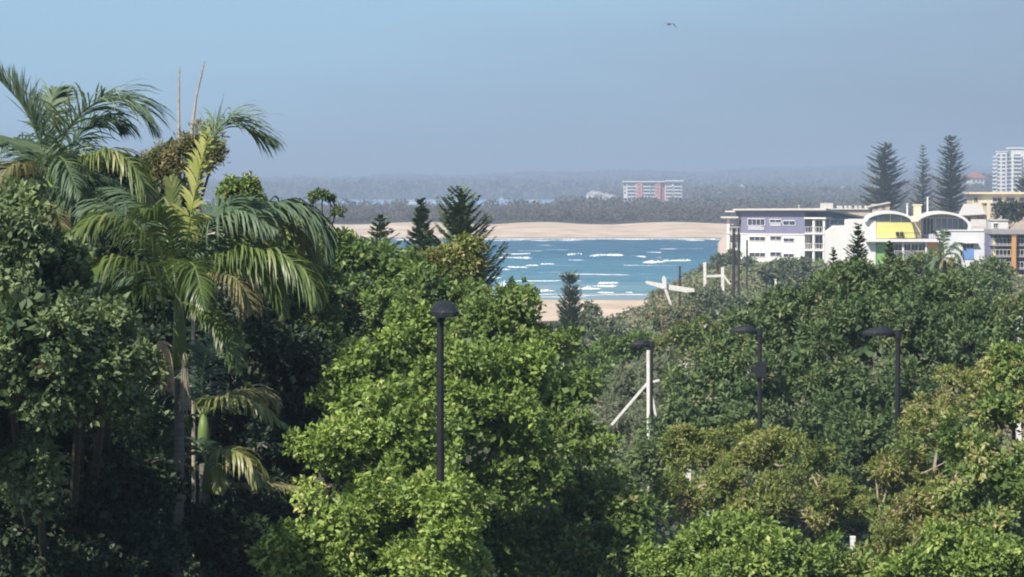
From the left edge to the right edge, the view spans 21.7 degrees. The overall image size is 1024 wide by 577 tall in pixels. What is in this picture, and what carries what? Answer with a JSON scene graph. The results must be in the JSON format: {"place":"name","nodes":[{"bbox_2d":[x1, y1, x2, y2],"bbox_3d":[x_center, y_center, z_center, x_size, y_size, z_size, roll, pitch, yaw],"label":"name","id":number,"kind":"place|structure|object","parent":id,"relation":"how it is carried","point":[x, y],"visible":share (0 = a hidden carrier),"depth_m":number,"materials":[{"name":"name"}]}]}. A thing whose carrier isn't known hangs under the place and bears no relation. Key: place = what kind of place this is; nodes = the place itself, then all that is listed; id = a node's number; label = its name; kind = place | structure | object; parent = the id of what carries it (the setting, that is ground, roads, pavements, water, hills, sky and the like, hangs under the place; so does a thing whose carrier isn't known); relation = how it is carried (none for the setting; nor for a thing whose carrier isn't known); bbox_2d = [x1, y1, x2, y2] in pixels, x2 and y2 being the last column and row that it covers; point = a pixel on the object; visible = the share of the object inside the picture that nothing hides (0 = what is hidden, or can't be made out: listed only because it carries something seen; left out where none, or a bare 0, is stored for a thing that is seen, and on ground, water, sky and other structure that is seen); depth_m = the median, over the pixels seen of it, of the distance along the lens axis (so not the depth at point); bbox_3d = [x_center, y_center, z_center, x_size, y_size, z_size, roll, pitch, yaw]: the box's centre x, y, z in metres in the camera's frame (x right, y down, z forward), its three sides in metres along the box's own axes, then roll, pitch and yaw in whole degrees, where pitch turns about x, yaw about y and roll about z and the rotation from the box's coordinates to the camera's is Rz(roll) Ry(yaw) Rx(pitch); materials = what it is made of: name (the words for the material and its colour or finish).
{"place":"outdoors","nodes":[
{"label":"outdoors","id":0,"kind":"place"},
{"bbox_2d":[203,200,553,204],"bbox_3d":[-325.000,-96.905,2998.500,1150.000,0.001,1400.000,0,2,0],"label":"river water","id":1,"kind":"structure","parent":0,"point":[478,202],"depth_m":3134.53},
{"bbox_2d":[212,239,719,299],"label":"sea","id":2,"kind":"structure","parent":0,"point":[635,276],"depth_m":685.58,"materials":[{"name":"liquid"}]},
{"bbox_2d":[397,238,717,296],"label":"surf","id":3,"kind":"structure","parent":2,"relation":"on","point":[584,288],"depth_m":657.09,"materials":[{"name":"liquid"}]},
{"bbox_2d":[0,0,1023,180],"label":"sky","id":4,"kind":"structure","parent":0,"point":[360,88],"materials":[{"name":"blue"}]},
{"bbox_2d":[69,177,1003,576],"bbox_3d":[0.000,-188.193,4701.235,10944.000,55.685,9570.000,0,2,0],"label":"ground","id":5,"kind":"structure","parent":0,"point":[603,229],"depth_m":1026.85,"materials":[{"name":"sand"}]},
{"bbox_2d":[0,175,173,576],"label":"fig tree","id":6,"kind":"object","parent":5,"relation":"on","point":[83,356],"visible":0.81,"depth_m":42.63,"materials":[{"name":"green plant"}]},
{"bbox_2d":[0,60,176,257],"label":"palm tree","id":7,"kind":"object","parent":5,"relation":"on","point":[53,153],"visible":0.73,"depth_m":52.16,"materials":[{"name":"green plant"}]},
{"bbox_2d":[0,378,195,576],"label":"understorey tree","id":8,"kind":"object","parent":5,"relation":"on","point":[108,529],"visible":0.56,"depth_m":46.38,"materials":[{"name":"green plant"}]},
{"bbox_2d":[124,118,230,502],"bbox_3d":[-7.005,3.058,56.147,2.264,13.378,1.091,0,2,0],"label":"umbrella tree","id":9,"kind":"object","parent":5,"relation":"on","point":[161,158],"visible":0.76,"depth_m":55.79,"materials":[{"name":"plant"}]},
{"bbox_2d":[177,66,180,239],"bbox_3d":[-6.973,2.393,56.136,0.092,14.107,0.092,-1,2,-22],"label":"flower spike","id":10,"kind":"object","parent":5,"relation":"on","point":[179,96],"visible":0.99,"depth_m":55.88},
{"bbox_2d":[1,147,378,576],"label":"shaded tree","id":11,"kind":"object","parent":5,"relation":"on","point":[226,531],"visible":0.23,"depth_m":59.57,"materials":[{"name":"green plant"}]},
{"bbox_2d":[190,60,204,576],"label":"flower spike","id":12,"kind":"object","parent":5,"relation":"on","point":[193,342],"visible":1,"depth_m":56.07,"materials":[{"name":"plant"}]},
{"bbox_2d":[66,93,343,576],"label":"palm tree","id":13,"kind":"object","parent":5,"relation":"on","point":[255,216],"visible":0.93,"depth_m":49.53,"materials":[{"name":"green plant"}]},
{"bbox_2d":[139,332,288,576],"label":"palm tree","id":14,"kind":"object","parent":5,"relation":"on","point":[226,399],"visible":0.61,"depth_m":53.52,"materials":[{"name":"green plant"}]},
{"bbox_2d":[157,435,313,576],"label":"palm tree","id":15,"kind":"object","parent":5,"relation":"on","point":[215,480],"visible":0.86,"depth_m":50.85,"materials":[{"name":"green plant"}]},
{"bbox_2d":[213,170,351,494],"bbox_3d":[-5.446,3.579,63.605,3.268,12.809,3.012,0,2,0],"label":"tall shrub","id":16,"kind":"object","parent":5,"relation":"on","point":[233,185],"visible":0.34,"depth_m":63.30,"materials":[{"name":"green plant"}]},
{"bbox_2d":[306,186,347,494],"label":"flat topped tree","id":17,"kind":"object","parent":5,"relation":"on","point":[318,193],"visible":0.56,"depth_m":91.87,"materials":[{"name":"green leaf"},{"name":"bark"}]},
{"bbox_2d":[246,371,505,576],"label":"tuckeroo tree","id":18,"kind":"object","parent":5,"relation":"on","point":[425,522],"visible":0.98,"depth_m":46.85,"materials":[{"name":"green plant"}]},
{"bbox_2d":[362,214,410,455],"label":"norfolk pine","id":19,"kind":"object","parent":5,"relation":"on","point":[381,225],"visible":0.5,"depth_m":97.87,"materials":[{"name":"green plant"}]},
{"bbox_2d":[307,225,498,542],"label":"bushy tree","id":20,"kind":"object","parent":5,"relation":"on","point":[414,278],"visible":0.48,"depth_m":75.00,"materials":[{"name":"green plant"}]},
{"bbox_2d":[402,197,434,386],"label":"norfolk pine","id":21,"kind":"object","parent":5,"relation":"on","point":[420,218],"visible":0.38,"depth_m":107.75,"materials":[{"name":"green plant"}]},
{"bbox_2d":[304,298,577,517],"bbox_3d":[-1.472,5.044,59.087,5.572,9.605,4.047,-1,2,-22],"label":"tuckeroo tree","id":22,"kind":"object","parent":5,"relation":"on","point":[487,390],"visible":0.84,"depth_m":58.70,"materials":[{"name":"green plant"}]},
{"bbox_2d":[430,300,458,486],"bbox_3d":[-1.147,4.765,44.851,0.485,9.142,0.972,0,2,-10],"label":"street lamp","id":23,"kind":"object","parent":5,"relation":"on","point":[441,311],"visible":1,"depth_m":45.04,"materials":[{"name":"metal"}]},
{"bbox_2d":[417,231,491,459],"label":"rust leaved tree","id":24,"kind":"object","parent":5,"relation":"on","point":[459,257],"visible":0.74,"depth_m":78.71,"materials":[{"name":"green plant"}]},
{"bbox_2d":[415,185,510,471],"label":"norfolk pine","id":25,"kind":"object","parent":5,"relation":"on","point":[462,213],"visible":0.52,"depth_m":97.69,"materials":[{"name":"green plant"}]},
{"bbox_2d":[42,163,995,198],"bbox_3d":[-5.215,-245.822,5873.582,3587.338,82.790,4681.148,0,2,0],"label":"hill wood","id":26,"kind":"object","parent":5,"relation":"on","point":[525,183],"visible":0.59,"depth_m":4440.63,"materials":[{"name":"plant"}]},
{"bbox_2d":[454,275,674,576],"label":"bushy tree","id":27,"kind":"object","parent":5,"relation":"on","point":[540,541],"visible":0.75,"depth_m":62.13,"materials":[{"name":"green plant"}]},
{"bbox_2d":[554,269,585,369],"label":"norfolk pine","id":28,"kind":"object","parent":5,"relation":"on","point":[570,310],"visible":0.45,"depth_m":204.92,"materials":[{"name":"green plant"}]},
{"bbox_2d":[195,204,960,222],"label":"spit wood","id":29,"kind":"object","parent":5,"relation":"on","point":[615,213],"visible":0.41,"depth_m":1138.99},
{"bbox_2d":[545,299,631,360],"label":"coastal bush","id":30,"kind":"object","parent":5,"relation":"on","point":[593,327],"visible":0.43,"depth_m":212.17,"materials":[{"name":"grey plant"}]},
{"bbox_2d":[201,182,995,209],"bbox_3d":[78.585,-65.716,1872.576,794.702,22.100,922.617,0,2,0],"label":"river wood","id":31,"kind":"object","parent":5,"relation":"on","point":[703,201],"visible":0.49,"depth_m":1511.74,"materials":[{"name":"plant"}]},
{"bbox_2d":[565,326,652,458],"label":"coastal bush","id":32,"kind":"object","parent":5,"relation":"on","point":[608,352],"visible":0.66,"depth_m":149.04,"materials":[{"name":"green plant"}]},
{"bbox_2d":[232,469,1023,576],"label":"undergrowth","id":33,"kind":"object","parent":5,"relation":"on","point":[669,528],"visible":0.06,"depth_m":98.05,"materials":[{"name":"green plant"}]},
{"bbox_2d":[611,350,659,487],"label":"braced mast","id":34,"kind":"object","parent":5,"relation":"on","point":[647,384],"visible":0.43,"depth_m":124.24,"materials":[{"name":"metal"}]},
{"bbox_2d":[583,343,689,495],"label":"sheoak tree","id":35,"kind":"object","parent":5,"relation":"on","point":[632,383],"visible":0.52,"depth_m":128.77,"materials":[{"name":"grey plant"}]},
{"bbox_2d":[630,340,653,505],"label":"street lamp","id":36,"kind":"object","parent":5,"relation":"on","point":[645,343],"visible":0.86,"depth_m":122.17,"materials":[{"name":"metal"}]},
{"bbox_2d":[622,180,684,201],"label":"riverside apartments","id":37,"kind":"structure","parent":5,"relation":"on","point":[665,190],"depth_m":2493.68,"materials":[{"name":"white paint"}]},
{"bbox_2d":[645,276,694,304],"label":"beach sculpture","id":38,"kind":"object","parent":5,"relation":"on","point":[664,286],"visible":0.77,"depth_m":250.04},
{"bbox_2d":[644,298,703,337],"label":"coastal bush","id":39,"kind":"object","parent":5,"relation":"on","point":[666,317],"visible":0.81,"depth_m":245.39,"materials":[{"name":"green plant"}]},
{"bbox_2d":[679,266,680,305],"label":"timber pole","id":40,"kind":"object","parent":5,"relation":"on","point":[679,285],"visible":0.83,"depth_m":290.11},
{"bbox_2d":[648,314,727,376],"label":"coastal bush","id":41,"kind":"object","parent":5,"relation":"on","point":[686,334],"visible":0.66,"depth_m":149.93,"materials":[{"name":"green plant"}]},
{"bbox_2d":[621,303,801,511],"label":"broad tree","id":42,"kind":"object","parent":5,"relation":"on","point":[728,379],"visible":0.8,"depth_m":93.65,"materials":[{"name":"green plant"}]},
{"bbox_2d":[683,284,749,324],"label":"coastal bush","id":43,"kind":"object","parent":5,"relation":"on","point":[713,301],"visible":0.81,"depth_m":254.91,"materials":[{"name":"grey plant"}]},
{"bbox_2d":[703,262,730,327],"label":"beach timber structure","id":44,"kind":"object","parent":5,"relation":"on","point":[722,275],"visible":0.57,"depth_m":262.01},
{"bbox_2d":[621,505,831,576],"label":"lime green bush","id":45,"kind":"object","parent":5,"relation":"on","point":[736,544],"visible":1,"depth_m":59.48,"materials":[{"name":"green plant"}]},
{"bbox_2d":[697,248,756,271],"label":"coastal bush","id":46,"kind":"object","parent":5,"relation":"on","point":[724,259],"visible":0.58,"depth_m":390.96,"materials":[{"name":"green plant"}]},
{"bbox_2d":[732,228,734,295],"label":"timber pole","id":47,"kind":"object","parent":5,"relation":"on","point":[733,261],"visible":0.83,"depth_m":299.97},
{"bbox_2d":[737,227,739,294],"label":"timber pole","id":48,"kind":"object","parent":5,"relation":"on","point":[738,270],"visible":0.83,"depth_m":320.04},
{"bbox_2d":[746,240,747,290],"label":"timber pole","id":49,"kind":"object","parent":5,"relation":"on","point":[747,265],"visible":0.83,"depth_m":330.05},
{"bbox_2d":[730,325,768,516],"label":"street lamp","id":50,"kind":"object","parent":5,"relation":"on","point":[760,369],"visible":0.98,"depth_m":90.08,"materials":[{"name":"metal"}]},
{"bbox_2d":[644,417,871,576],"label":"wattle tree","id":51,"kind":"object","parent":5,"relation":"on","point":[720,480],"visible":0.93,"depth_m":69.80,"materials":[{"name":"green plant"}]},
{"bbox_2d":[741,257,823,264],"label":"headland scrub","id":52,"kind":"object","parent":5,"relation":"on","point":[819,260],"visible":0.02,"depth_m":434.04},
{"bbox_2d":[551,260,1023,500],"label":"dune scrub","id":53,"kind":"object","parent":5,"relation":"on","point":[633,318],"visible":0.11,"depth_m":324.83,"materials":[{"name":"plant"}]},
{"bbox_2d":[754,255,821,289],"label":"coastal bush","id":54,"kind":"object","parent":5,"relation":"on","point":[790,270],"visible":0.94,"depth_m":323.95,"materials":[{"name":"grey plant"}]},
{"bbox_2d":[721,205,863,261],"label":"apartment building","id":55,"kind":"structure","parent":5,"relation":"on","point":[770,234],"depth_m":445.95,"materials":[{"name":"white paint"}]},
{"bbox_2d":[747,218,764,225],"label":"window","id":56,"kind":"structure","parent":55,"relation":"in","point":[750,221],"depth_m":448.39,"materials":[{"name":"glass"}]},
{"bbox_2d":[749,236,765,240],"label":"window","id":57,"kind":"structure","parent":55,"relation":"in","point":[751,238],"depth_m":448.28,"materials":[{"name":"glass"}]},
{"bbox_2d":[749,252,765,256],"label":"window","id":58,"kind":"structure","parent":55,"relation":"in","point":[757,254],"depth_m":448.28,"materials":[{"name":"glass"}]},
{"bbox_2d":[769,219,781,222],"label":"window","id":59,"kind":"structure","parent":55,"relation":"in","point":[770,220],"depth_m":446.32,"materials":[{"name":"glass"}]},
{"bbox_2d":[770,236,781,240],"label":"window","id":60,"kind":"structure","parent":55,"relation":"in","point":[773,238],"depth_m":446.43,"materials":[{"name":"glass"}]},
{"bbox_2d":[770,252,781,256],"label":"window","id":61,"kind":"structure","parent":55,"relation":"in","point":[772,254],"depth_m":446.54,"materials":[{"name":"glass"}]},
{"bbox_2d":[783,253,793,257],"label":"window","id":62,"kind":"structure","parent":55,"relation":"in","point":[785,255],"depth_m":445.28,"materials":[{"name":"glass"}]},
{"bbox_2d":[782,220,795,225],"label":"window","id":63,"kind":"structure","parent":55,"relation":"in","point":[785,222],"depth_m":445.01,"materials":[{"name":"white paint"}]},
{"bbox_2d":[783,238,794,241],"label":"window","id":64,"kind":"structure","parent":55,"relation":"in","point":[784,239],"depth_m":445.23,"materials":[{"name":"glass"}]},
{"bbox_2d":[816,220,822,231],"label":"window","id":65,"kind":"structure","parent":55,"relation":"in","point":[819,222],"depth_m":444.80,"materials":[{"name":"glass"}]},
{"bbox_2d":[816,235,822,248],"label":"window","id":66,"kind":"structure","parent":55,"relation":"in","point":[819,238],"depth_m":444.90,"materials":[{"name":"glass"}]},
{"bbox_2d":[816,252,822,260],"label":"window","id":67,"kind":"structure","parent":55,"relation":"in","point":[818,254],"depth_m":445.01,"materials":[{"name":"glass"}]},
{"bbox_2d":[600,172,995,199],"bbox_3d":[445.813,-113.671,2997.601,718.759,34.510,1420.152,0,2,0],"label":"bank wood","id":68,"kind":"object","parent":5,"relation":"on","point":[720,192],"visible":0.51,"depth_m":2420.89,"materials":[{"name":"plant"}]},
{"bbox_2d":[828,247,837,516],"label":"norfolk pine","id":69,"kind":"object","parent":5,"relation":"on","point":[833,254],"visible":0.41,"depth_m":108.00,"materials":[{"name":"green plant"}]},
{"bbox_2d":[801,530,887,576],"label":"lime green bush","id":70,"kind":"object","parent":5,"relation":"on","point":[858,561],"visible":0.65,"depth_m":59.95,"materials":[{"name":"green plant"}]},
{"bbox_2d":[850,536,855,548],"bbox_3d":[7.824,7.696,61.346,0.121,4.022,0.121,0,2,0],"label":"white post","id":71,"kind":"object","parent":5,"relation":"on","point":[852,539],"visible":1,"depth_m":61.22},
{"bbox_2d":[820,202,889,216],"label":"vented building","id":72,"kind":"structure","parent":5,"relation":"on","point":[865,211],"depth_m":559.29,"materials":[{"name":"white paint"}]},
{"bbox_2d":[843,222,875,521],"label":"norfolk pine","id":73,"kind":"object","parent":5,"relation":"on","point":[855,249],"visible":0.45,"depth_m":111.93,"materials":[{"name":"green plant"}]},
{"bbox_2d":[730,255,1023,543],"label":"broad tree","id":74,"kind":"object","parent":5,"relation":"on","point":[833,312],"visible":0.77,"depth_m":96.04,"materials":[{"name":"green plant"}]},
{"bbox_2d":[862,326,901,508],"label":"street lamp","id":75,"kind":"object","parent":5,"relation":"on","point":[886,331],"visible":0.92,"depth_m":75.07,"materials":[{"name":"metal"}]},
{"bbox_2d":[855,141,915,209],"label":"norfolk pine","id":76,"kind":"object","parent":5,"relation":"on","point":[884,182],"visible":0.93,"depth_m":638.07,"materials":[{"name":"green plant"}]},
{"bbox_2d":[881,240,896,398],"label":"norfolk pine","id":77,"kind":"object","parent":5,"relation":"on","point":[889,249],"visible":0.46,"depth_m":111.94,"materials":[{"name":"green plant"}]},
{"bbox_2d":[824,197,984,268],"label":"vaulted roof house","id":78,"kind":"structure","parent":5,"relation":"on","point":[882,228],"depth_m":424.06,"materials":[{"name":"white paint"}]},
{"bbox_2d":[869,214,909,221],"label":"lunette window","id":79,"kind":"structure","parent":78,"relation":"in","point":[882,217],"depth_m":424.12,"materials":[{"name":"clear glass"}]},
{"bbox_2d":[894,243,901,252],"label":"window","id":80,"kind":"structure","parent":78,"relation":"in","point":[898,246],"depth_m":425.57,"materials":[{"name":"glass"}]},
{"bbox_2d":[904,243,910,252],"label":"window","id":81,"kind":"structure","parent":78,"relation":"in","point":[907,246],"depth_m":425.46,"materials":[{"name":"glass"}]},
{"bbox_2d":[911,243,917,252],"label":"window","id":82,"kind":"structure","parent":78,"relation":"in","point":[914,246],"depth_m":425.36,"materials":[{"name":"glass"}]},
{"bbox_2d":[918,243,924,252],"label":"window","id":83,"kind":"structure","parent":78,"relation":"in","point":[921,246],"depth_m":425.26,"materials":[{"name":"glass"}]},
{"bbox_2d":[923,217,933,235],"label":"window","id":84,"kind":"structure","parent":78,"relation":"in","point":[928,222],"depth_m":425.78,"materials":[{"name":"glass"}]},
{"bbox_2d":[935,218,963,228],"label":"window","id":85,"kind":"structure","parent":78,"relation":"in","point":[940,223],"depth_m":425.36,"materials":[{"name":"glass"}]},
{"bbox_2d":[962,243,973,248],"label":"window","id":86,"kind":"structure","parent":78,"relation":"in","point":[968,245],"depth_m":420.71,"materials":[{"name":"glass"}]},
{"bbox_2d":[904,145,936,213],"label":"norfolk pine","id":87,"kind":"object","parent":5,"relation":"on","point":[923,176],"visible":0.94,"depth_m":659.30,"materials":[{"name":"green plant"}]},
{"bbox_2d":[893,248,959,284],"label":"coastal bush","id":88,"kind":"object","parent":5,"relation":"on","point":[916,262],"visible":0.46,"depth_m":219.31,"materials":[{"name":"green plant"}]},
{"bbox_2d":[854,358,1019,560],"bbox_3d":[9.976,5.874,64.434,3.022,8.272,6.470,1,3,29],"label":"wattle tree","id":89,"kind":"object","parent":5,"relation":"on","point":[890,526],"visible":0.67,"depth_m":63.95,"materials":[{"name":"green plant"}]},
{"bbox_2d":[866,515,1023,576],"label":"lime green bush","id":90,"kind":"object","parent":5,"relation":"on","point":[958,549],"visible":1,"depth_m":57.73,"materials":[{"name":"green plant"}]},
{"bbox_2d":[925,228,966,348],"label":"palm tree","id":91,"kind":"object","parent":5,"relation":"on","point":[942,265],"visible":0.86,"depth_m":204.90,"materials":[{"name":"green plant"}]},
{"bbox_2d":[928,135,972,214],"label":"norfolk pine","id":92,"kind":"object","parent":5,"relation":"on","point":[951,204],"visible":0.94,"depth_m":608.38,"materials":[{"name":"green plant"}]},
{"bbox_2d":[919,336,1023,549],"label":"wattle tree","id":93,"kind":"object","parent":5,"relation":"on","point":[996,470],"visible":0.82,"depth_m":60.79,"materials":[{"name":"green plant"}]},
{"bbox_2d":[959,200,990,228],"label":"stepped house","id":94,"kind":"structure","parent":5,"relation":"on","point":[976,216],"depth_m":499.44,"materials":[{"name":"white paint"}]},
{"bbox_2d":[965,172,985,190],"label":"hillside house","id":95,"kind":"structure","parent":5,"relation":"on","point":[976,177],"depth_m":2300.07,"materials":[{"name":"white paint"}]},
{"bbox_2d":[951,254,1017,306],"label":"coastal bush","id":96,"kind":"object","parent":5,"relation":"on","point":[990,278],"visible":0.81,"depth_m":194.58,"materials":[{"name":"green plant"}]},
{"bbox_2d":[963,192,1023,228],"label":"cream building","id":97,"kind":"structure","parent":5,"relation":"on","point":[981,198],"depth_m":538.90,"materials":[{"name":"beige paint"}]},
{"bbox_2d":[987,219,1008,228],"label":"roof lift house","id":98,"kind":"structure","parent":5,"relation":"on","point":[997,223],"depth_m":469.82,"materials":[{"name":"white paint"}]},
{"bbox_2d":[984,229,1023,275],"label":"glazed house","id":99,"kind":"structure","parent":5,"relation":"on","point":[1007,244],"depth_m":407.90,"materials":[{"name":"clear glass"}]},
{"bbox_2d":[1002,235,1009,241],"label":"window","id":100,"kind":"structure","parent":99,"relation":"in","point":[1003,236],"depth_m":407.97,"materials":[{"name":"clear glass"}]},
{"bbox_2d":[1002,246,1009,252],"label":"window","id":101,"kind":"structure","parent":99,"relation":"in","point":[1003,247],"depth_m":408.07,"materials":[{"name":"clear glass"}]},
{"bbox_2d":[1016,257,1023,265],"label":"window","id":102,"kind":"structure","parent":99,"relation":"in","point":[1018,259],"depth_m":407.97,"materials":[{"name":"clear glass"}]},
{"bbox_2d":[990,199,1023,228],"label":"coastal bush","id":103,"kind":"object","parent":5,"relation":"on","point":[1012,211],"visible":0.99,"depth_m":478.74,"materials":[{"name":"green plant"}]},
{"bbox_2d":[991,288,1023,451],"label":"coastal bush","id":104,"kind":"object","parent":5,"relation":"on","point":[1018,306],"visible":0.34,"depth_m":149.64,"materials":[{"name":"green plant"}]},
{"bbox_2d":[992,147,1023,191],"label":"apartment tower","id":105,"kind":"structure","parent":5,"relation":"on","point":[1009,167],"depth_m":1996.49,"materials":[{"name":"white paint"}]},
{"bbox_2d":[1012,167,1023,191],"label":"norfolk pine","id":106,"kind":"object","parent":5,"relation":"on","point":[1021,183],"visible":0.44,"depth_m":638.96,"materials":[{"name":"green plant"}]},
{"bbox_2d":[1016,316,1021,463],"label":"white post","id":107,"kind":"object","parent":5,"relation":"on","point":[1019,437],"visible":0.18,"depth_m":140.28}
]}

